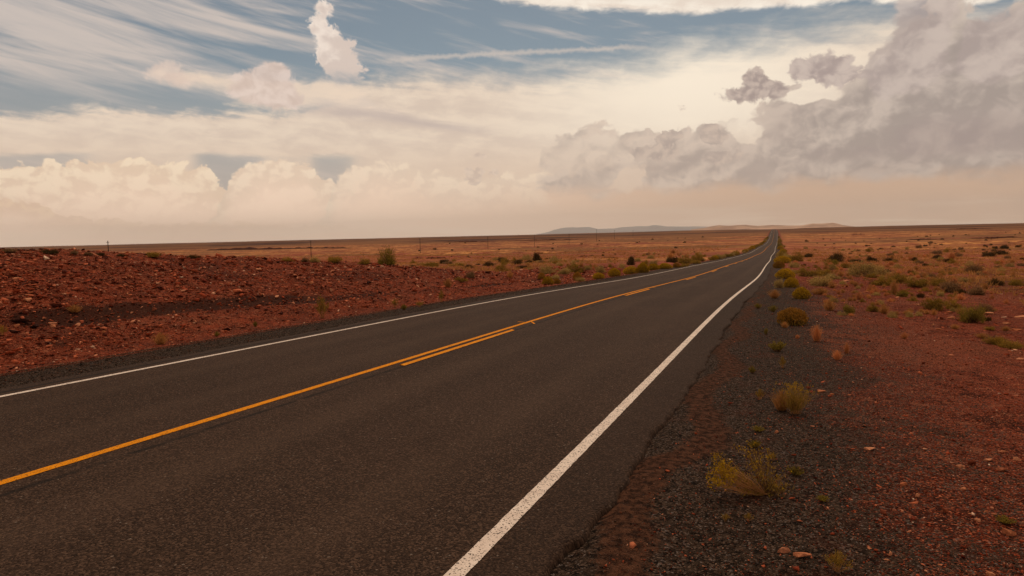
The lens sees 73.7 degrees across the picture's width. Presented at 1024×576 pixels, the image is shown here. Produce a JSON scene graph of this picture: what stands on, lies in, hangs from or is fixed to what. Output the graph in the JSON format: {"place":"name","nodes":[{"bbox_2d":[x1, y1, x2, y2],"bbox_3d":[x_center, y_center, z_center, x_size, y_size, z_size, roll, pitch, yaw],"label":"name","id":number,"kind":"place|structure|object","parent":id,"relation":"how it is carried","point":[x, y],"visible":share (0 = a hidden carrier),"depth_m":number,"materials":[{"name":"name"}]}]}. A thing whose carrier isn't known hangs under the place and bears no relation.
{"place":"outdoors","nodes":[
{"label":"outdoors","id":0,"kind":"place"},
{"bbox_2d":[0,275,636,387],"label":"shoulder gravel","id":1,"kind":"structure","parent":0,"point":[152,350],"depth_m":13.54,"materials":[{"name":"gravel"}]},
{"bbox_2d":[0,229,777,575],"bbox_3d":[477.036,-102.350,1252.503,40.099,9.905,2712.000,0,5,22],"label":"road","id":2,"kind":"structure","parent":0,"point":[440,465],"depth_m":6.13,"materials":[{"name":"asphalt"}]},
{"bbox_2d":[0,247,759,396],"bbox_3d":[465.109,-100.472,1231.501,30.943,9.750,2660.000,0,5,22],"label":"edge line","id":3,"kind":"object","parent":2,"relation":"on","point":[259,346],"visible":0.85,"depth_m":11.74,"materials":[{"name":"white paint"}]},
{"bbox_2d":[0,236,773,484],"bbox_3d":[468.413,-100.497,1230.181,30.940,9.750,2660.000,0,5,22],"label":"line","id":4,"kind":"object","parent":2,"relation":"on","point":[20,476],"visible":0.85,"depth_m":7.07,"materials":[{"name":"yellow paint"}]},
{"bbox_2d":[400,329,513,365],"bbox_3d":[-0.775,0.982,11.935,0.117,0.090,4.470,0,5,22],"label":"dashed line","id":5,"kind":"object","parent":2,"relation":"on","point":[429,356],"visible":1,"depth_m":11.45,"materials":[{"name":"yellow paint"}]},
{"bbox_2d":[443,252,774,575],"bbox_3d":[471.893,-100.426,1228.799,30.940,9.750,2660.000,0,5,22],"label":"edge line","id":6,"kind":"object","parent":2,"relation":"on","point":[473,556],"visible":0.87,"depth_m":5.04,"materials":[{"name":"white paint"}]},
{"bbox_2d":[0,223,1023,575],"bbox_3d":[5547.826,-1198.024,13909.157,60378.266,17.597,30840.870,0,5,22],"label":"ground","id":7,"kind":"structure","parent":0,"point":[720,413],"depth_m":9.56,"materials":[{"name":"soil"}]},
{"bbox_2d":[38,249,60,253],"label":"dark shrub","id":8,"kind":"object","parent":7,"relation":"on","point":[50,251],"visible":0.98,"depth_m":20.57,"materials":[{"name":"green plant"}]},
{"bbox_2d":[67,305,82,312],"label":"dry grass tuft","id":9,"kind":"object","parent":7,"relation":"on","point":[74,309],"visible":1,"depth_m":15.34,"materials":[{"name":"plant"}]},
{"bbox_2d":[145,251,159,257],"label":"olive shrub","id":10,"kind":"object","parent":7,"relation":"on","point":[153,255],"visible":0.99,"depth_m":23.18,"materials":[{"name":"green plant"}]},
{"bbox_2d":[150,332,172,344],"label":"dry grass tuft","id":11,"kind":"object","parent":7,"relation":"on","point":[160,339],"visible":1,"depth_m":14.27,"materials":[{"name":"plant"}]},
{"bbox_2d":[209,247,286,249],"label":"rock ledge","id":12,"kind":"object","parent":7,"relation":"on","point":[249,248],"visible":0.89,"depth_m":896.02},
{"bbox_2d":[287,247,344,248],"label":"rock ledge","id":13,"kind":"object","parent":7,"relation":"on","point":[312,247],"visible":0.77,"depth_m":871.45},
{"bbox_2d":[0,248,636,372],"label":"rubble","id":14,"kind":"object","parent":7,"relation":"on","point":[77,275],"visible":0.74,"depth_m":20.00,"materials":[{"name":"red stone"}]},
{"bbox_2d":[314,294,328,317],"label":"tall weed","id":15,"kind":"object","parent":7,"relation":"on","point":[322,306],"visible":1,"depth_m":19.47,"materials":[{"name":"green plant"}]},
{"bbox_2d":[326,255,342,262],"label":"olive shrub","id":16,"kind":"object","parent":7,"relation":"on","point":[338,259],"visible":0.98,"depth_m":34.05,"materials":[{"name":"green plant"}]},
{"bbox_2d":[357,258,371,263],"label":"olive shrub","id":17,"kind":"object","parent":7,"relation":"on","point":[363,261],"visible":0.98,"depth_m":34.83,"materials":[{"name":"green plant"}]},
{"bbox_2d":[376,240,399,265],"bbox_3d":[-7.011,-1.918,38.236,1.316,1.562,1.444,-1,4,9],"label":"green shrub","id":18,"kind":"object","parent":7,"relation":"on","point":[387,259],"visible":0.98,"depth_m":38.05,"materials":[{"name":"green plant"}]},
{"bbox_2d":[443,278,451,286],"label":"dry grass tuft","id":19,"kind":"object","parent":7,"relation":"on","point":[448,283],"visible":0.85,"depth_m":31.36,"materials":[{"name":"plant"}]},
{"bbox_2d":[465,270,475,277],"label":"twiggy shrub","id":20,"kind":"object","parent":7,"relation":"on","point":[470,274],"visible":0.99,"depth_m":35.70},
{"bbox_2d":[256,246,729,271],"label":"dry grass","id":21,"kind":"structure","parent":7,"relation":"on","point":[481,262],"depth_m":196.64,"materials":[{"name":"plant"}]},
{"bbox_2d":[493,262,508,271],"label":"olive shrub","id":22,"kind":"object","parent":7,"relation":"on","point":[499,266],"visible":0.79,"depth_m":65.21,"materials":[{"name":"green plant"}]},
{"bbox_2d":[531,251,541,260],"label":"dark shrub","id":23,"kind":"object","parent":7,"relation":"on","point":[536,256],"visible":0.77,"depth_m":126.89,"materials":[{"name":"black plant"}]},
{"bbox_2d":[515,239,577,240],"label":"rock ledge","id":24,"kind":"object","parent":7,"relation":"on","point":[546,239],"visible":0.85,"depth_m":906.35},
{"bbox_2d":[541,276,553,284],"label":"yellow shrub","id":25,"kind":"object","parent":7,"relation":"on","point":[548,280],"visible":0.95,"depth_m":38.46,"materials":[{"name":"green plant"}]},
{"bbox_2d":[539,264,556,273],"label":"sage shrub","id":26,"kind":"object","parent":7,"relation":"on","point":[547,270],"visible":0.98,"depth_m":56.02,"materials":[{"name":"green plant"}]},
{"bbox_2d":[557,267,570,273],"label":"sage shrub","id":27,"kind":"object","parent":7,"relation":"on","point":[566,271],"visible":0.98,"depth_m":54.00,"materials":[{"name":"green plant"}]},
{"bbox_2d":[572,271,581,278],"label":"mustard shrub","id":28,"kind":"object","parent":7,"relation":"on","point":[576,274],"visible":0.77,"depth_m":45.01,"materials":[{"name":"yellow plant"}]},
{"bbox_2d":[568,261,587,272],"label":"olive shrub","id":29,"kind":"object","parent":7,"relation":"on","point":[575,268],"visible":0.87,"depth_m":59.05,"materials":[{"name":"green plant"}]},
{"bbox_2d":[592,272,604,278],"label":"yellow shrub","id":30,"kind":"object","parent":7,"relation":"on","point":[598,275],"visible":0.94,"depth_m":46.29,"materials":[{"name":"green plant"}]},
{"bbox_2d":[594,266,605,272],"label":"sage shrub","id":31,"kind":"object","parent":7,"relation":"on","point":[601,269],"visible":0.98,"depth_m":58.80,"materials":[{"name":"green plant"}]},
{"bbox_2d":[608,268,620,276],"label":"yellow shrub","id":32,"kind":"object","parent":7,"relation":"on","point":[614,271],"visible":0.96,"depth_m":50.79,"materials":[{"name":"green plant"}]},
{"bbox_2d":[536,225,705,234],"bbox_3d":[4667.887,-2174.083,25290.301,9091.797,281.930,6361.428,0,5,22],"label":"mesa","id":33,"kind":"structure","parent":7,"relation":"on","point":[574,230],"depth_m":24138.65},
{"bbox_2d":[623,266,638,273],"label":"yellow shrub","id":34,"kind":"object","parent":7,"relation":"on","point":[630,270],"visible":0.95,"depth_m":55.20,"materials":[{"name":"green plant"}]},
{"bbox_2d":[626,256,635,264],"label":"dark shrub","id":35,"kind":"object","parent":7,"relation":"on","point":[630,261],"visible":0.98,"depth_m":85.27,"materials":[{"name":"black plant"}]},
{"bbox_2d":[636,262,649,272],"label":"yellow shrub","id":36,"kind":"object","parent":7,"relation":"on","point":[642,267],"visible":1,"depth_m":54.97,"materials":[{"name":"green plant"}]},
{"bbox_2d":[648,263,659,269],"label":"yellow shrub","id":37,"kind":"object","parent":7,"relation":"on","point":[653,266],"visible":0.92,"depth_m":64.19,"materials":[{"name":"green plant"}]},
{"bbox_2d":[659,263,671,268],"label":"yellow shrub","id":38,"kind":"object","parent":7,"relation":"on","point":[665,266],"visible":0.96,"depth_m":64.98,"materials":[{"name":"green plant"}]},
{"bbox_2d":[666,256,678,262],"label":"dark shrub","id":39,"kind":"object","parent":7,"relation":"on","point":[671,260],"visible":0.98,"depth_m":100.58,"materials":[{"name":"black plant"}]},
{"bbox_2d":[675,256,694,263],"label":"olive shrub","id":40,"kind":"object","parent":7,"relation":"on","point":[686,260],"visible":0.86,"depth_m":94.67,"materials":[{"name":"green plant"}]},
{"bbox_2d":[706,439,796,497],"bbox_3d":[1.678,1.267,4.817,0.664,0.403,0.376,-1,4,0],"label":"sprawling shrub","id":41,"kind":"object","parent":7,"relation":"on","point":[753,490],"visible":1,"depth_m":4.81,"materials":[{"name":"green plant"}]},
{"bbox_2d":[750,439,760,447],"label":"green weed","id":42,"kind":"object","parent":7,"relation":"on","point":[754,445],"visible":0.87,"depth_m":5.93,"materials":[{"name":"green plant"}]},
{"bbox_2d":[755,389,765,398],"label":"tall weed","id":43,"kind":"object","parent":7,"relation":"on","point":[759,393],"visible":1,"depth_m":7.77,"materials":[{"name":"green plant"}]},
{"bbox_2d":[768,289,779,297],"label":"dry grass tuft","id":44,"kind":"object","parent":7,"relation":"on","point":[773,293],"visible":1,"depth_m":22.86,"materials":[{"name":"plant"}]},
{"bbox_2d":[768,340,786,351],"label":"green weed","id":45,"kind":"object","parent":7,"relation":"on","point":[778,347],"visible":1,"depth_m":11.23,"materials":[{"name":"green plant"}]},
{"bbox_2d":[773,278,784,287],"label":"sage shrub","id":46,"kind":"object","parent":7,"relation":"on","point":[779,283],"visible":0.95,"depth_m":29.49,"materials":[{"name":"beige plant"}]},
{"bbox_2d":[773,260,785,267],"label":"mustard shrub","id":47,"kind":"object","parent":7,"relation":"on","point":[778,264],"visible":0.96,"depth_m":62.03,"materials":[{"name":"yellow plant"}]},
{"bbox_2d":[770,390,789,410],"bbox_3d":[2.856,1.185,7.247,0.245,0.245,0.282,0,5,15],"label":"dry grass tuft","id":48,"kind":"object","parent":7,"relation":"on","point":[779,406],"visible":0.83,"depth_m":7.24,"materials":[{"name":"plant"}]},
{"bbox_2d":[773,256,790,262],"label":"yellow shrub","id":49,"kind":"object","parent":7,"relation":"on","point":[783,259],"visible":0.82,"depth_m":82.84,"materials":[{"name":"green plant"}]},
{"bbox_2d":[777,547,790,552],"bbox_3d":[1.556,1.503,3.913,0.075,0.034,0.029,-2,4,-9],"label":"flat stone","id":50,"kind":"object","parent":7,"relation":"on","point":[784,550],"visible":1,"depth_m":3.90,"materials":[{"name":"red stone"}]},
{"bbox_2d":[775,268,795,278],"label":"yellow shrub","id":51,"kind":"object","parent":7,"relation":"on","point":[783,273],"visible":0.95,"depth_m":40.21,"materials":[{"name":"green plant"}]},
{"bbox_2d":[775,307,808,325],"bbox_3d":[6.155,0.627,14.977,0.699,0.448,0.726,-3,5,-18],"label":"mustard shrub","id":52,"kind":"object","parent":7,"relation":"on","point":[794,316],"visible":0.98,"depth_m":14.86,"materials":[{"name":"yellow plant"}]},
{"bbox_2d":[784,277,799,287],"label":"yellow shrub","id":53,"kind":"object","parent":7,"relation":"on","point":[791,282],"visible":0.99,"depth_m":29.81,"materials":[{"name":"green plant"}]},
{"bbox_2d":[789,261,800,267],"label":"sage shrub","id":54,"kind":"object","parent":7,"relation":"on","point":[794,265],"visible":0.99,"depth_m":63.49,"materials":[{"name":"beige plant"}]},
{"bbox_2d":[788,467,803,475],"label":"green weed","id":55,"kind":"object","parent":7,"relation":"on","point":[797,471],"visible":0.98,"depth_m":5.21,"materials":[{"name":"green plant"}]},
{"bbox_2d":[788,252,804,261],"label":"olive shrub","id":56,"kind":"object","parent":7,"relation":"on","point":[794,257],"visible":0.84,"depth_m":95.88,"materials":[{"name":"green plant"}]},
{"bbox_2d":[774,381,819,414],"bbox_3d":[2.946,1.143,7.110,0.413,0.352,0.384,-5,6,-37],"label":"green shrub","id":57,"kind":"object","parent":7,"relation":"on","point":[796,405],"visible":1,"depth_m":7.08,"materials":[{"name":"green plant"}]},
{"bbox_2d":[791,287,810,298],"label":"yellow shrub","id":58,"kind":"object","parent":7,"relation":"on","point":[802,293],"visible":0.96,"depth_m":22.35,"materials":[{"name":"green plant"}]},
{"bbox_2d":[793,552,811,556],"bbox_3d":[1.635,1.504,3.846,0.099,0.027,0.045,-6,0,29],"label":"flat stone","id":59,"kind":"object","parent":7,"relation":"on","point":[800,554],"visible":1,"depth_m":3.84,"materials":[{"name":"stone"}]},
{"bbox_2d":[793,267,822,276],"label":"olive shrub","id":60,"kind":"object","parent":7,"relation":"on","point":[806,273],"visible":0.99,"depth_m":43.13,"materials":[{"name":"green plant"}]},
{"bbox_2d":[810,325,823,340],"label":"dead grass tuft","id":61,"kind":"object","parent":7,"relation":"on","point":[816,335],"visible":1,"depth_m":12.33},
{"bbox_2d":[810,287,829,294],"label":"dry grass tuft","id":62,"kind":"object","parent":7,"relation":"on","point":[819,291],"visible":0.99,"depth_m":24.68,"materials":[{"name":"plant"}]},
{"bbox_2d":[807,273,834,286],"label":"sage shrub","id":63,"kind":"object","parent":7,"relation":"on","point":[814,281],"visible":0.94,"depth_m":30.98,"materials":[{"name":"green plant"}]},
{"bbox_2d":[816,495,828,501],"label":"green weed","id":64,"kind":"object","parent":7,"relation":"on","point":[822,498],"visible":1,"depth_m":4.68,"materials":[{"name":"green plant"}]},
{"bbox_2d":[814,268,831,275],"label":"olive shrub","id":65,"kind":"object","parent":7,"relation":"on","point":[824,271],"visible":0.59,"depth_m":44.79,"materials":[{"name":"green plant"}]},
{"bbox_2d":[823,298,836,310],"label":"dry grass tuft","id":66,"kind":"object","parent":7,"relation":"on","point":[829,306],"visible":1,"depth_m":18.14,"materials":[{"name":"plant"}]},
{"bbox_2d":[823,257,838,265],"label":"green shrub","id":67,"kind":"object","parent":7,"relation":"on","point":[833,262],"visible":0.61,"depth_m":74.52,"materials":[{"name":"green plant"}]},
{"bbox_2d":[824,252,845,261],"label":"dark shrub","id":68,"kind":"object","parent":7,"relation":"on","point":[838,257],"visible":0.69,"depth_m":90.79,"materials":[{"name":"brown plant"}]},
{"bbox_2d":[822,550,852,571],"bbox_3d":[1.757,1.462,3.671,0.112,0.133,0.155,-6,6,-44],"label":"tall weed","id":69,"kind":"object","parent":7,"relation":"on","point":[835,561],"visible":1,"depth_m":3.67,"materials":[{"name":"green plant"}]},
{"bbox_2d":[833,350,842,359],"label":"dead grass tuft","id":70,"kind":"object","parent":7,"relation":"on","point":[837,355],"visible":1,"depth_m":10.33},
{"bbox_2d":[842,302,855,313],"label":"green shrub","id":71,"kind":"object","parent":7,"relation":"on","point":[848,309],"visible":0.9,"depth_m":17.13,"materials":[{"name":"green plant"}]},
{"bbox_2d":[853,291,863,299],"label":"dead grass tuft","id":72,"kind":"object","parent":7,"relation":"on","point":[859,296],"visible":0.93,"depth_m":22.58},
{"bbox_2d":[846,259,878,275],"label":"sage shrub","id":73,"kind":"object","parent":7,"relation":"on","point":[864,268],"visible":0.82,"depth_m":46.68,"materials":[{"name":"green plant"}]},
{"bbox_2d":[865,272,878,277],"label":"olive shrub","id":74,"kind":"object","parent":7,"relation":"on","point":[872,275],"visible":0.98,"depth_m":43.60,"materials":[{"name":"green plant"}]},
{"bbox_2d":[865,256,879,261],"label":"dark shrub","id":75,"kind":"object","parent":7,"relation":"on","point":[868,258],"visible":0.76,"depth_m":96.91,"materials":[{"name":"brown plant"}]},
{"bbox_2d":[866,302,879,311],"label":"olive shrub","id":76,"kind":"object","parent":7,"relation":"on","point":[873,308],"visible":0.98,"depth_m":18.07,"materials":[{"name":"green plant"}]},
{"bbox_2d":[873,263,890,274],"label":"sage shrub","id":77,"kind":"object","parent":7,"relation":"on","point":[879,269],"visible":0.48,"depth_m":47.83,"materials":[{"name":"green plant"}]},
{"bbox_2d":[868,273,897,285],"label":"olive shrub","id":78,"kind":"object","parent":7,"relation":"on","point":[882,280],"visible":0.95,"depth_m":33.36,"materials":[{"name":"green plant"}]},
{"bbox_2d":[879,303,891,313],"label":"dry grass tuft","id":79,"kind":"object","parent":7,"relation":"on","point":[884,309],"visible":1,"depth_m":17.55,"materials":[{"name":"plant"}]},
{"bbox_2d":[887,310,896,317],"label":"straw tuft","id":80,"kind":"object","parent":7,"relation":"on","point":[891,314],"visible":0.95,"depth_m":16.59,"materials":[{"name":"brown plant"}]},
{"bbox_2d":[890,280,898,293],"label":"dry grass tuft","id":81,"kind":"object","parent":7,"relation":"on","point":[894,289],"visible":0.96,"depth_m":26.07,"materials":[{"name":"plant"}]},
{"bbox_2d":[885,272,907,282],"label":"olive shrub","id":82,"kind":"object","parent":7,"relation":"on","point":[896,277],"visible":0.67,"depth_m":36.15,"materials":[{"name":"green plant"}]},
{"bbox_2d":[895,290,908,296],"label":"green shrub","id":83,"kind":"object","parent":7,"relation":"on","point":[903,294],"visible":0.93,"depth_m":24.94,"materials":[{"name":"green plant"}]},
{"bbox_2d":[787,243,1023,304],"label":"dry grass","id":84,"kind":"structure","parent":7,"relation":"on","point":[1002,278],"depth_m":77.97,"materials":[{"name":"plant"}]},
{"bbox_2d":[808,257,1023,395],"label":"field stone","id":85,"kind":"object","parent":7,"relation":"on","point":[973,330],"visible":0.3,"depth_m":16.11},
{"bbox_2d":[901,277,930,287],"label":"olive shrub","id":86,"kind":"object","parent":7,"relation":"on","point":[920,283],"visible":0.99,"depth_m":31.33,"materials":[{"name":"green plant"}]},
{"bbox_2d":[919,294,949,310],"bbox_3d":[11.905,0.427,19.385,0.834,0.530,0.859,-6,6,-44],"label":"olive shrub","id":87,"kind":"object","parent":7,"relation":"on","point":[935,303],"visible":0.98,"depth_m":19.24,"materials":[{"name":"green plant"}]},
{"bbox_2d":[929,276,945,285],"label":"olive shrub","id":88,"kind":"object","parent":7,"relation":"on","point":[934,282],"visible":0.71,"depth_m":33.26,"materials":[{"name":"green plant"}]},
{"bbox_2d":[936,280,966,292],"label":"twiggy shrub","id":89,"kind":"object","parent":7,"relation":"on","point":[949,286],"visible":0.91,"depth_m":28.00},
{"bbox_2d":[945,251,957,258],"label":"verge tuft","id":90,"kind":"object","parent":7,"relation":"on","point":[952,255],"visible":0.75,"depth_m":118.72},
{"bbox_2d":[943,297,963,309],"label":"olive shrub","id":91,"kind":"object","parent":7,"relation":"on","point":[954,303],"visible":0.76,"depth_m":19.72,"materials":[{"name":"green plant"}]},
{"bbox_2d":[955,303,988,322],"bbox_3d":[10.663,0.565,15.873,0.647,0.669,0.654,-2,4,-4],"label":"green shrub","id":92,"kind":"object","parent":7,"relation":"on","point":[974,315],"visible":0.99,"depth_m":15.79,"materials":[{"name":"green plant"}]},
{"bbox_2d":[964,263,983,272],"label":"twiggy shrub","id":93,"kind":"object","parent":7,"relation":"on","point":[976,267],"visible":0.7,"depth_m":53.21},
{"bbox_2d":[964,283,989,294],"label":"twiggy shrub","id":94,"kind":"object","parent":7,"relation":"on","point":[978,291],"visible":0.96,"depth_m":25.76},
{"bbox_2d":[973,333,990,337],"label":"dry grass tuft","id":95,"kind":"object","parent":7,"relation":"on","point":[982,335],"visible":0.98,"depth_m":13.31,"materials":[{"name":"plant"}]},
{"bbox_2d":[976,301,993,311],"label":"twiggy shrub","id":96,"kind":"object","parent":7,"relation":"on","point":[989,308],"visible":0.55,"depth_m":18.74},
{"bbox_2d":[982,250,996,256],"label":"dark shrub","id":97,"kind":"object","parent":7,"relation":"on","point":[990,254],"visible":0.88,"depth_m":134.93,"materials":[{"name":"brown plant"}]},
{"bbox_2d":[976,334,1006,344],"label":"olive shrub","id":98,"kind":"object","parent":7,"relation":"on","point":[993,340],"visible":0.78,"depth_m":12.41,"materials":[{"name":"green plant"}]},
{"bbox_2d":[972,236,1014,238],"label":"rock ledge","id":99,"kind":"object","parent":7,"relation":"on","point":[995,237],"visible":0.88,"depth_m":492.49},
{"bbox_2d":[986,277,1004,285],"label":"dark shrub","id":100,"kind":"object","parent":7,"relation":"on","point":[996,281],"visible":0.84,"depth_m":33.86,"materials":[{"name":"brown plant"}]},
{"bbox_2d":[994,249,1009,254],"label":"dark shrub","id":101,"kind":"object","parent":7,"relation":"on","point":[1001,252],"visible":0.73,"depth_m":150.77,"materials":[{"name":"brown plant"}]},
{"bbox_2d":[994,515,1016,524],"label":"green weed","id":102,"kind":"object","parent":7,"relation":"on","point":[1003,519],"visible":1,"depth_m":4.27,"materials":[{"name":"green plant"}]},
{"bbox_2d":[994,338,1023,348],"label":"olive shrub","id":103,"kind":"object","parent":7,"relation":"on","point":[1009,343],"visible":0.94,"depth_m":12.01,"materials":[{"name":"green plant"}]},
{"bbox_2d":[1002,528,1016,536],"bbox_3d":[3.008,1.475,4.127,0.056,0.047,0.060,-3,5,-19],"label":"flat stone","id":104,"kind":"object","parent":7,"relation":"on","point":[1007,532],"visible":1,"depth_m":4.11,"materials":[{"name":"stone"}]},
{"bbox_2d":[1006,278,1023,285],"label":"olive shrub","id":105,"kind":"object","parent":7,"relation":"on","point":[1015,283],"visible":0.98,"depth_m":33.69,"materials":[{"name":"green plant"}]},
{"bbox_2d":[0,0,1023,246],"label":"sky","id":106,"kind":"structure","parent":0,"point":[122,121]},
{"bbox_2d":[691,223,854,229],"bbox_3d":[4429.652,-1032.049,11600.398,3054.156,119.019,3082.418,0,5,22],"label":"hills","id":107,"kind":"structure","parent":0,"point":[736,227],"depth_m":10907.17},
{"bbox_2d":[562,289,1023,575],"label":"gravel","id":108,"kind":"structure","parent":0,"point":[775,523],"depth_m":5.15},
{"bbox_2d":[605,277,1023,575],"bbox_3d":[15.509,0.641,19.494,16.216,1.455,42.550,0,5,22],"label":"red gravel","id":109,"kind":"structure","parent":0,"point":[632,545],"depth_m":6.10,"materials":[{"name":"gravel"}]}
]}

